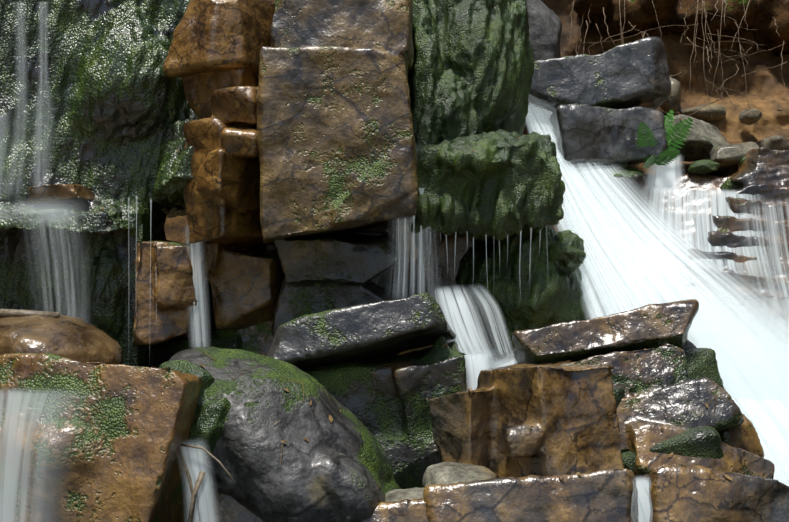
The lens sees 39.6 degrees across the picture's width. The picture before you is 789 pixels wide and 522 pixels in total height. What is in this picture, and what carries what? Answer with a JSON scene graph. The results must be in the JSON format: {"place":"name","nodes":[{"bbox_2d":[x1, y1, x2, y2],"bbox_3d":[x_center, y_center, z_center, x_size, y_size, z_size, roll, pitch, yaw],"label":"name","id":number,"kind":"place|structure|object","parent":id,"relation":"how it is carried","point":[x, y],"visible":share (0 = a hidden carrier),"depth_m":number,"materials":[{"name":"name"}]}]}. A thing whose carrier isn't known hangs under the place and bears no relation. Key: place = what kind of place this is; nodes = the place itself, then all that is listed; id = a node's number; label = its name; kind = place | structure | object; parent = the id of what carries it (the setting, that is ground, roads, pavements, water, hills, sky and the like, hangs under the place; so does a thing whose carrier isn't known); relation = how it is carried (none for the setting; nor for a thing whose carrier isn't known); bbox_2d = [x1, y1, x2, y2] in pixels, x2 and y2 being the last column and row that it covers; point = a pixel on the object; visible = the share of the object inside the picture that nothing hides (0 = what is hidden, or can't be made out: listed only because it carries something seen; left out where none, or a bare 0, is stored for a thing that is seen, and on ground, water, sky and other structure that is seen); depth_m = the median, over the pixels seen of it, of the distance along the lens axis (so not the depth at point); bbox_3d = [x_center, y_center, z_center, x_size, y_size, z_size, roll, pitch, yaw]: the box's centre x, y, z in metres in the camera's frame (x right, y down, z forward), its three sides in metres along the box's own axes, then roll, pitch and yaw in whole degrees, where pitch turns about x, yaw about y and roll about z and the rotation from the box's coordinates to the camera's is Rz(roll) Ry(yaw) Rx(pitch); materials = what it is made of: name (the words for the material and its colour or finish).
{"place":"outdoors","nodes":[
{"label":"outdoors","id":0,"kind":"place"},
{"bbox_2d":[0,0,198,366],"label":"rock wall","id":1,"kind":"structure","parent":0,"point":[120,107],"depth_m":4.24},
{"bbox_2d":[28,184,94,206],"bbox_3d":[-1.269,-0.246,4.175,0.218,0.091,0.264,0,0,2],"label":"orange rock","id":2,"kind":"object","parent":1,"relation":"on","point":[75,193],"visible":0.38,"depth_m":4.07,"materials":[{"name":"brown stone"}]},
{"bbox_2d":[144,225,414,367],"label":"rock ledges","id":3,"kind":"object","parent":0,"point":[327,272],"visible":0.23,"depth_m":4.25,"materials":[{"name":"grey stone"}]},
{"bbox_2d":[134,238,284,345],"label":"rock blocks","id":4,"kind":"structure","parent":3,"relation":"on","point":[245,282],"depth_m":4.26,"materials":[{"name":"brown stone"}]},
{"bbox_2d":[163,0,274,247],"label":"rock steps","id":5,"kind":"structure","parent":4,"relation":"on","point":[215,44],"depth_m":4.05,"materials":[{"name":"brown stone"}]},
{"bbox_2d":[256,0,417,246],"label":"rock block","id":6,"kind":"object","parent":4,"relation":"on","point":[335,136],"visible":1,"depth_m":3.91,"materials":[{"name":"brown stone"}]},
{"bbox_2d":[412,200,563,380],"bbox_3d":[0.421,0.110,4.896,0.770,0.873,0.463,0,0,2],"label":"cave rock","id":7,"kind":"object","parent":3,"relation":"on","point":[442,265],"visible":0.02,"depth_m":4.70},
{"bbox_2d":[407,0,590,360],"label":"mossy rock","id":8,"kind":"object","parent":7,"relation":"on","point":[470,80],"visible":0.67,"depth_m":4.33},
{"bbox_2d":[0,2,788,521],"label":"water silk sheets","id":9,"kind":"object","parent":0,"point":[606,218],"visible":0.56,"depth_m":4.26,"materials":[{"name":"white liquid"}]},
{"bbox_2d":[562,173,731,318],"bbox_3d":[1.230,0.360,5.030,1.437,1.673,1.268,0,0,16],"label":"fall slope rock","id":10,"kind":"object","parent":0,"point":[709,183],"depth_m":5.05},
{"bbox_2d":[528,36,670,196],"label":"boulders","id":11,"kind":"object","parent":10,"relation":"on","point":[602,107],"visible":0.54,"depth_m":4.93,"materials":[{"name":"grey stone"}]},
{"bbox_2d":[635,109,692,168],"bbox_3d":[1.177,-0.543,4.812,0.276,0.283,0.191,0,0,-17],"label":"fern plant","id":12,"kind":"object","parent":11,"relation":"on","point":[670,153],"visible":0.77,"depth_m":4.83,"materials":[{"name":"green plant"}]},
{"bbox_2d":[688,156,745,191],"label":"moss clumps","id":13,"kind":"object","parent":10,"relation":"on","point":[700,167],"visible":0.42,"depth_m":5.04,"materials":[{"name":"green plant"}]},
{"bbox_2d":[522,0,788,176],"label":"soil bank","id":14,"kind":"structure","parent":0,"point":[768,84],"depth_m":5.98,"materials":[{"name":"brown soil"}]},
{"bbox_2d":[0,45,788,487],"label":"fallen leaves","id":15,"kind":"object","parent":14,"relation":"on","point":[426,349],"visible":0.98,"depth_m":3.50,"materials":[{"name":"plant"}]},
{"bbox_2d":[527,0,561,61],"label":"lichen rock","id":16,"kind":"object","parent":14,"relation":"on","point":[545,26],"visible":0.21,"depth_m":5.44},
{"bbox_2d":[572,0,788,53],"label":"soil humus overhang","id":17,"kind":"object","parent":14,"relation":"on","point":[642,17],"visible":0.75,"depth_m":5.90,"materials":[{"name":"brown soil"}]},
{"bbox_2d":[570,0,786,121],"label":"hanging roots","id":18,"kind":"object","parent":17,"relation":"hanging from","point":[693,44],"visible":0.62,"depth_m":5.43,"materials":[{"name":"brown plant"}]},
{"bbox_2d":[660,77,758,171],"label":"rocks","id":19,"kind":"object","parent":14,"relation":"on","point":[707,141],"visible":0.58,"depth_m":5.29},
{"bbox_2d":[739,109,788,150],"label":"bank stones","id":20,"kind":"object","parent":14,"relation":"on","point":[774,142],"depth_m":5.44,"materials":[{"name":"grey stone"}]},
{"bbox_2d":[675,147,788,334],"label":"strata rock","id":21,"kind":"object","parent":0,"point":[763,172],"visible":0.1,"depth_m":4.64,"materials":[{"name":"stone"}]},
{"label":"stream pool water","id":22,"kind":"structure","parent":0,"visible":0},
{"bbox_2d":[0,353,208,521],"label":"mossy boulder","id":23,"kind":"object","parent":22,"relation":"in","point":[132,430],"visible":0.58,"depth_m":3.15,"materials":[{"name":"brown stone"}]},
{"bbox_2d":[0,314,122,364],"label":"brown boulder","id":24,"kind":"object","parent":23,"relation":"on","point":[80,340],"visible":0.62,"depth_m":3.56,"materials":[{"name":"brown stone"}]},
{"bbox_2d":[159,360,230,460],"bbox_3d":[-0.619,0.459,3.396,0.308,0.305,0.212,0,0,16],"label":"mossy rock","id":25,"kind":"object","parent":23,"relation":"attached to","point":[208,423],"visible":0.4,"depth_m":3.30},
{"bbox_2d":[0,309,232,521],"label":"twigs","id":26,"kind":"object","parent":22,"relation":"on","point":[17,312],"visible":0.71,"depth_m":3.18,"materials":[{"name":"brown plant"}]},
{"bbox_2d":[169,347,400,521],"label":"grey boulder","id":27,"kind":"object","parent":22,"relation":"in","point":[338,468],"visible":0.69,"depth_m":3.33,"materials":[{"name":"grey stone"}]},
{"bbox_2d":[300,335,466,488],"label":"mossy rock blocks","id":28,"kind":"object","parent":22,"relation":"in","point":[387,405],"visible":0.52,"depth_m":3.81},
{"bbox_2d":[266,293,455,368],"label":"rock slab","id":29,"kind":"structure","parent":28,"relation":"on","point":[412,323],"depth_m":3.75,"materials":[{"name":"grey stone"}]},
{"bbox_2d":[385,462,496,501],"bbox_3d":[0.140,0.754,3.486,0.454,0.214,0.267,0,0,-38],"label":"yellow stone","id":30,"kind":"object","parent":22,"relation":"on","point":[446,473],"visible":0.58,"depth_m":3.45,"materials":[{"name":"beige stone"}]},
{"bbox_2d":[193,464,788,521],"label":"rocks","id":31,"kind":"object","parent":22,"relation":"in","point":[686,493],"visible":0.58,"depth_m":3.31,"materials":[{"name":"brown stone"}]},
{"bbox_2d":[425,361,623,477],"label":"rock block","id":32,"kind":"structure","parent":22,"relation":"on","point":[568,413],"depth_m":3.51,"materials":[{"name":"brown stone"}]},
{"bbox_2d":[423,468,638,521],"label":"rock slab","id":33,"kind":"structure","parent":22,"relation":"in","point":[607,495],"depth_m":3.28,"materials":[{"name":"stone"}]},
{"bbox_2d":[512,299,774,478],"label":"rocks","id":34,"kind":"object","parent":22,"relation":"in","point":[640,350],"visible":0.5,"depth_m":3.65,"materials":[{"name":"stone"}]},
{"bbox_2d":[613,347,723,472],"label":"mossy rocks","id":35,"kind":"object","parent":34,"relation":"on","point":[701,442],"visible":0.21,"depth_m":3.52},
{"label":"stream bed","id":36,"kind":"structure","parent":0,"visible":0},
{"bbox_2d":[164,215,469,390],"bbox_3d":[0.202,-4.169,10.959,28.000,11.600,0.001,0,0,2],"label":"rock","id":37,"kind":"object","parent":36,"relation":"on","point":[176,229],"depth_m":11.03,"materials":[{"name":"brown stone"}]}
]}

